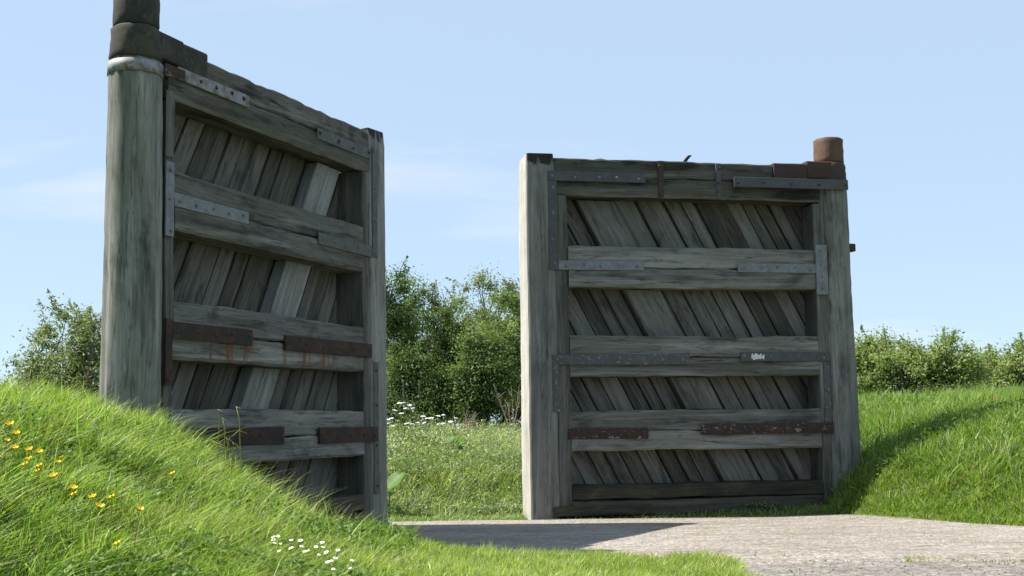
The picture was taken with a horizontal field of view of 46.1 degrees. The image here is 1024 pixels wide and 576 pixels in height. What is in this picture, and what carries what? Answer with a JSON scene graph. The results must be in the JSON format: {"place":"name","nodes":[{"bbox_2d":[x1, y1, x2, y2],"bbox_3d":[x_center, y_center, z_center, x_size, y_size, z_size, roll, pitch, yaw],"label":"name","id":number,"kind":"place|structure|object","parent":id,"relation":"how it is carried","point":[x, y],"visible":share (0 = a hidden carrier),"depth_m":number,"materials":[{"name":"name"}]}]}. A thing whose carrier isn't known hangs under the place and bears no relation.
{"place":"outdoors","nodes":[
{"label":"outdoors","id":0,"kind":"place"},
{"bbox_2d":[0,0,1023,423],"label":"sky","id":1,"kind":"structure","parent":0,"point":[924,99],"materials":[{"name":"blue"}]},
{"bbox_2d":[1,422,1023,575],"bbox_3d":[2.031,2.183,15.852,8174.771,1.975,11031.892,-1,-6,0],"label":"ground","id":2,"kind":"structure","parent":0,"point":[764,513],"depth_m":17.09,"materials":[{"name":"green plant"}]},
{"bbox_2d":[0,288,101,397],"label":"tree","id":3,"kind":"object","parent":2,"relation":"on","point":[79,368],"visible":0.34,"depth_m":22.54,"materials":[{"name":"green plant"}]},
{"bbox_2d":[0,386,417,575],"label":"mound herbs","id":4,"kind":"object","parent":2,"relation":"on","point":[132,556],"visible":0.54,"depth_m":8.20,"materials":[{"name":"green plant"}]},
{"bbox_2d":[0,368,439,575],"bbox_3d":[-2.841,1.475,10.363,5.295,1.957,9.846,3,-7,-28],"label":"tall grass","id":5,"kind":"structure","parent":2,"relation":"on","point":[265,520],"depth_m":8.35,"materials":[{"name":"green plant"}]},
{"bbox_2d":[209,406,246,475],"bbox_3d":[-2.587,1.435,10.905,0.370,0.724,0.192,-1,-6,0],"label":"grass tuft","id":6,"kind":"object","parent":2,"relation":"on","point":[225,449],"visible":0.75,"depth_m":10.90,"materials":[{"name":"green plant"}]},
{"bbox_2d":[0,373,457,575],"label":"long grass","id":7,"kind":"structure","parent":2,"relation":"on","point":[25,534],"depth_m":7.62,"materials":[{"name":"green plant"}]},
{"bbox_2d":[1,438,9,476],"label":"buttercup","id":8,"kind":"object","parent":7,"relation":"on","point":[6,439],"visible":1,"depth_m":6.58,"materials":[{"name":"yellow plant"}]},
{"bbox_2d":[3,421,13,474],"bbox_3d":[-2.810,0.906,6.717,0.048,0.329,0.046,3,-7,-27],"label":"buttercup","id":9,"kind":"object","parent":7,"relation":"on","point":[9,423],"visible":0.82,"depth_m":6.73,"materials":[{"name":"yellow plant"}]},
{"bbox_2d":[7,444,18,489],"bbox_3d":[-2.694,0.995,6.499,0.042,0.299,0.044,-5,-8,35],"label":"buttercup","id":10,"kind":"object","parent":7,"relation":"on","point":[12,446],"visible":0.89,"depth_m":6.52,"materials":[{"name":"yellow plant"}]},
{"bbox_2d":[10,430,19,469],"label":"buttercup","id":11,"kind":"object","parent":7,"relation":"on","point":[14,432],"visible":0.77,"depth_m":6.78,"materials":[{"name":"yellow plant"}]},
{"bbox_2d":[21,461,27,503],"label":"buttercup","id":12,"kind":"object","parent":7,"relation":"on","point":[24,464],"visible":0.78,"depth_m":6.34,"materials":[{"name":"yellow plant"}]},
{"bbox_2d":[23,446,31,491],"bbox_3d":[-2.681,1.028,6.659,0.044,0.300,0.042,1,-7,-19],"label":"buttercup","id":13,"kind":"object","parent":7,"relation":"on","point":[28,448],"visible":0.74,"depth_m":6.68,"materials":[{"name":"yellow plant"}]},
{"bbox_2d":[26,456,31,497],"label":"buttercup","id":14,"kind":"object","parent":7,"relation":"on","point":[29,458],"visible":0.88,"depth_m":6.52,"materials":[{"name":"yellow plant"}]},
{"bbox_2d":[33,449,42,492],"bbox_3d":[-2.655,1.047,6.746,0.042,0.288,0.040,4,-8,-37],"label":"buttercup","id":15,"kind":"object","parent":7,"relation":"on","point":[38,451],"visible":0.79,"depth_m":6.76,"materials":[{"name":"yellow plant"}]},
{"bbox_2d":[34,463,41,502],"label":"buttercup","id":16,"kind":"object","parent":7,"relation":"on","point":[38,466],"visible":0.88,"depth_m":6.47,"materials":[{"name":"yellow plant"}]},
{"bbox_2d":[49,472,56,516],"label":"buttercup","id":17,"kind":"object","parent":7,"relation":"on","point":[54,475],"visible":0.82,"depth_m":6.32,"materials":[{"name":"yellow plant"}]},
{"bbox_2d":[66,484,77,539],"bbox_3d":[-2.185,1.118,5.981,0.039,0.280,0.041,-5,-8,35],"label":"buttercup","id":18,"kind":"object","parent":7,"relation":"on","point":[73,487],"visible":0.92,"depth_m":5.99,"materials":[{"name":"yellow plant"}]},
{"bbox_2d":[69,491,76,539],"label":"buttercup","id":19,"kind":"object","parent":7,"relation":"on","point":[73,494],"visible":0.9,"depth_m":5.86,"materials":[{"name":"yellow plant"}]},
{"bbox_2d":[87,493,95,549],"bbox_3d":[-2.083,1.157,5.956,0.040,0.276,0.039,0,-7,-9],"label":"buttercup","id":20,"kind":"object","parent":7,"relation":"on","point":[92,496],"visible":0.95,"depth_m":5.97,"materials":[{"name":"yellow plant"}]},
{"bbox_2d":[93,502,104,548],"bbox_3d":[-1.990,1.183,5.800,0.042,0.297,0.043,-3,-7,18],"label":"buttercup","id":21,"kind":"object","parent":7,"relation":"on","point":[99,505],"visible":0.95,"depth_m":5.82,"materials":[{"name":"yellow plant"}]},
{"bbox_2d":[106,494,114,536],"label":"buttercup","id":22,"kind":"object","parent":7,"relation":"on","point":[111,497],"visible":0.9,"depth_m":6.12,"materials":[{"name":"yellow plant"}]},
{"bbox_2d":[113,540,119,569],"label":"buttercup","id":23,"kind":"object","parent":7,"relation":"on","point":[116,543],"visible":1,"depth_m":5.23,"materials":[{"name":"yellow plant"}]},
{"bbox_2d":[133,505,143,563],"bbox_3d":[-1.901,1.262,6.138,0.042,0.301,0.044,-1,-6,6],"label":"buttercup","id":24,"kind":"object","parent":7,"relation":"on","point":[139,508],"visible":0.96,"depth_m":6.14,"materials":[{"name":"yellow plant"}]},
{"bbox_2d":[169,471,174,502],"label":"buttercup","id":25,"kind":"object","parent":7,"relation":"on","point":[172,473],"visible":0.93,"depth_m":7.93,"materials":[{"name":"yellow plant"}]},
{"bbox_2d":[99,0,386,526],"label":"lock gate","id":26,"kind":"structure","parent":2,"relation":"on","point":[244,249],"depth_m":13.90,"materials":[{"name":"grey wood"}]},
{"bbox_2d":[387,418,397,450],"bbox_3d":[-2.256,2.793,22.105,0.487,0.822,0.413,-1,-6,0],"label":"cow parsley","id":27,"kind":"object","parent":2,"relation":"on","point":[390,429],"visible":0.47,"depth_m":22.12,"materials":[{"name":"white plant"}]},
{"bbox_2d":[387,470,405,510],"bbox_3d":[-1.822,3.118,18.359,0.407,0.674,0.381,-1,-6,0],"label":"broad leaf plant","id":28,"kind":"object","parent":2,"relation":"on","point":[394,479],"visible":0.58,"depth_m":18.43,"materials":[{"name":"green plant"}]},
{"bbox_2d":[391,402,414,454],"bbox_3d":[-2.003,2.648,22.081,0.498,1.107,0.473,-1,-6,0],"label":"cow parsley","id":29,"kind":"object","parent":2,"relation":"on","point":[404,419],"visible":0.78,"depth_m":22.11,"materials":[{"name":"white plant"}]},
{"bbox_2d":[398,422,421,448],"bbox_3d":[-1.859,2.831,22.101,0.479,0.736,0.446,-1,-6,0],"label":"cow parsley","id":30,"kind":"object","parent":2,"relation":"on","point":[412,433],"visible":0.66,"depth_m":22.11,"materials":[{"name":"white plant"}]},
{"bbox_2d":[385,256,445,427],"bbox_3d":[-3.408,1.570,28.674,3.714,4.785,2.971,-1,-6,0],"label":"tree","id":31,"kind":"object","parent":2,"relation":"on","point":[400,317],"visible":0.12,"depth_m":28.58,"materials":[{"name":"green plant"}]},
{"bbox_2d":[414,416,437,449],"bbox_3d":[-1.592,2.779,22.195,0.487,0.850,0.464,-1,-6,0],"label":"cow parsley","id":32,"kind":"object","parent":2,"relation":"on","point":[426,432],"visible":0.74,"depth_m":22.08,"materials":[{"name":"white plant"}]},
{"bbox_2d":[386,337,468,431],"bbox_3d":[-2.144,2.426,26.888,2.342,2.668,2.581,-5,-8,32],"label":"bush","id":33,"kind":"object","parent":2,"relation":"on","point":[421,396],"visible":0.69,"depth_m":26.60,"materials":[{"name":"green plant"}]},
{"bbox_2d":[429,414,451,447],"bbox_3d":[-1.320,2.749,22.129,0.505,0.855,0.396,-1,-6,0],"label":"cow parsley","id":34,"kind":"object","parent":2,"relation":"on","point":[439,431],"visible":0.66,"depth_m":22.14,"materials":[{"name":"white plant"}]},
{"bbox_2d":[388,268,495,426],"bbox_3d":[-1.970,1.766,29.948,3.743,4.718,2.884,-1,-6,0],"label":"tree","id":35,"kind":"object","parent":2,"relation":"on","point":[446,316],"visible":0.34,"depth_m":29.54,"materials":[{"name":"green plant"}]},
{"bbox_2d":[432,435,466,465],"bbox_3d":[-1.085,2.880,20.697,0.612,0.687,0.250,-1,-6,0],"label":"broad leaf plant","id":36,"kind":"object","parent":2,"relation":"on","point":[460,446],"visible":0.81,"depth_m":20.76,"materials":[{"name":"green plant"}]},
{"bbox_2d":[387,417,521,510],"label":"seed heads","id":37,"kind":"object","parent":2,"relation":"on","point":[441,437],"visible":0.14,"depth_m":21.07,"materials":[{"name":"green plant"}]},
{"bbox_2d":[443,417,467,449],"bbox_3d":[-1.065,2.771,22.076,0.498,0.799,0.479,-1,-6,0],"label":"cow parsley","id":38,"kind":"object","parent":2,"relation":"on","point":[456,432],"visible":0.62,"depth_m":22.05,"materials":[{"name":"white plant"}]},
{"bbox_2d":[418,263,520,424],"bbox_3d":[-0.968,1.771,30.868,4.085,4.776,3.190,-3,-7,18],"label":"tree","id":39,"kind":"object","parent":2,"relation":"on","point":[476,311],"visible":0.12,"depth_m":30.61,"materials":[{"name":"green plant"}]},
{"bbox_2d":[461,408,478,440],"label":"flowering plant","id":40,"kind":"object","parent":2,"relation":"on","point":[470,422],"visible":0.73,"depth_m":23.86,"materials":[{"name":"brown plant"}]},
{"bbox_2d":[432,315,520,431],"bbox_3d":[-0.763,2.165,26.959,2.387,3.209,2.472,-7,-9,44],"label":"bush","id":41,"kind":"object","parent":2,"relation":"on","point":[484,373],"visible":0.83,"depth_m":26.85,"materials":[{"name":"green plant"}]},
{"bbox_2d":[451,278,520,430],"bbox_3d":[0.039,1.777,28.870,3.266,4.327,3.230,-1,-6,0],"label":"tree","id":42,"kind":"object","parent":2,"relation":"on","point":[510,299],"visible":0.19,"depth_m":28.68,"materials":[{"name":"green plant"}]},
{"bbox_2d":[492,384,520,436],"bbox_3d":[0.017,2.628,24.074,0.847,1.419,0.559,-6,-8,37],"label":"bare shrub","id":43,"kind":"object","parent":2,"relation":"on","point":[497,395],"visible":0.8,"depth_m":24.08,"materials":[{"name":"brown plant"}]},
{"bbox_2d":[314,513,767,575],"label":"verge grass","id":44,"kind":"structure","parent":2,"relation":"on","point":[483,561],"depth_m":9.78,"materials":[{"name":"green plant"}]},
{"bbox_2d":[387,422,779,516],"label":"meadow herbs","id":45,"kind":"object","parent":2,"relation":"on","point":[490,505],"visible":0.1,"depth_m":20.09,"materials":[{"name":"green plant"}]},
{"bbox_2d":[518,137,860,519],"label":"lock gate","id":46,"kind":"structure","parent":2,"relation":"on","point":[693,322],"depth_m":18.44,"materials":[{"name":"grey wood"}]},
{"bbox_2d":[389,381,1016,430],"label":"grass","id":47,"kind":"structure","parent":2,"relation":"on","point":[861,395],"depth_m":26.70,"materials":[{"name":"green plant"}]},
{"bbox_2d":[855,333,913,396],"bbox_3d":[11.364,3.025,38.811,3.997,3.264,3.525,-1,-6,0],"label":"bush","id":48,"kind":"object","parent":2,"relation":"on","point":[859,357],"visible":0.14,"depth_m":38.06,"materials":[{"name":"green plant"}]},
{"bbox_2d":[781,379,1023,524],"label":"bank grass","id":49,"kind":"structure","parent":2,"relation":"on","point":[894,422],"depth_m":17.71,"materials":[{"name":"green plant"}]},
{"bbox_2d":[803,445,1023,525],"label":"grass","id":50,"kind":"structure","parent":2,"relation":"on","point":[895,504],"depth_m":16.21,"materials":[{"name":"green plant"}]},
{"bbox_2d":[854,324,1021,395],"bbox_3d":[13.003,2.759,37.792,5.470,3.482,4.367,-1,-6,0],"label":"bush","id":51,"kind":"object","parent":2,"relation":"on","point":[944,364],"visible":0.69,"depth_m":37.31,"materials":[{"name":"green plant"}]},
{"bbox_2d":[858,387,1023,490],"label":"bank herbs","id":52,"kind":"object","parent":2,"relation":"on","point":[944,420],"visible":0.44,"depth_m":18.19,"materials":[{"name":"green plant"}]},
{"bbox_2d":[969,332,1023,390],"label":"bush","id":53,"kind":"object","parent":2,"relation":"on","point":[1010,361],"visible":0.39,"depth_m":41.60,"materials":[{"name":"green plant"}]},
{"bbox_2d":[1009,352,1023,386],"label":"bush","id":54,"kind":"object","parent":2,"relation":"on","point":[1021,362],"visible":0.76,"depth_m":41.28,"materials":[{"name":"green plant"}]},
{"bbox_2d":[387,413,871,521],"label":"meadow grass","id":55,"kind":"structure","parent":0,"point":[484,472],"depth_m":19.44,"materials":[{"name":"green plant"}]},
{"bbox_2d":[380,514,1023,567],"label":"path","id":56,"kind":"structure","parent":0,"point":[464,531],"depth_m":13.15,"materials":[{"name":"grey gravel"}]},
{"bbox_2d":[449,514,1023,574],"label":"path tufts","id":57,"kind":"object","parent":56,"relation":"on","point":[810,545],"visible":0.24,"depth_m":13.59,"materials":[{"name":"green plant"}]},
{"bbox_2d":[473,514,1023,575],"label":"loose stones","id":58,"kind":"object","parent":56,"relation":"on","point":[789,569],"visible":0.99,"depth_m":12.30,"materials":[{"name":"grey gravel"}]},
{"bbox_2d":[575,509,1023,564],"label":"path edge tufts","id":59,"kind":"object","parent":56,"relation":"on","point":[992,561],"visible":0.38,"depth_m":10.16,"materials":[{"name":"green plant"}]},
{"bbox_2d":[743,559,1023,575],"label":"road","id":60,"kind":"structure","parent":0,"point":[845,568],"depth_m":9.64,"materials":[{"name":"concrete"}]}
]}

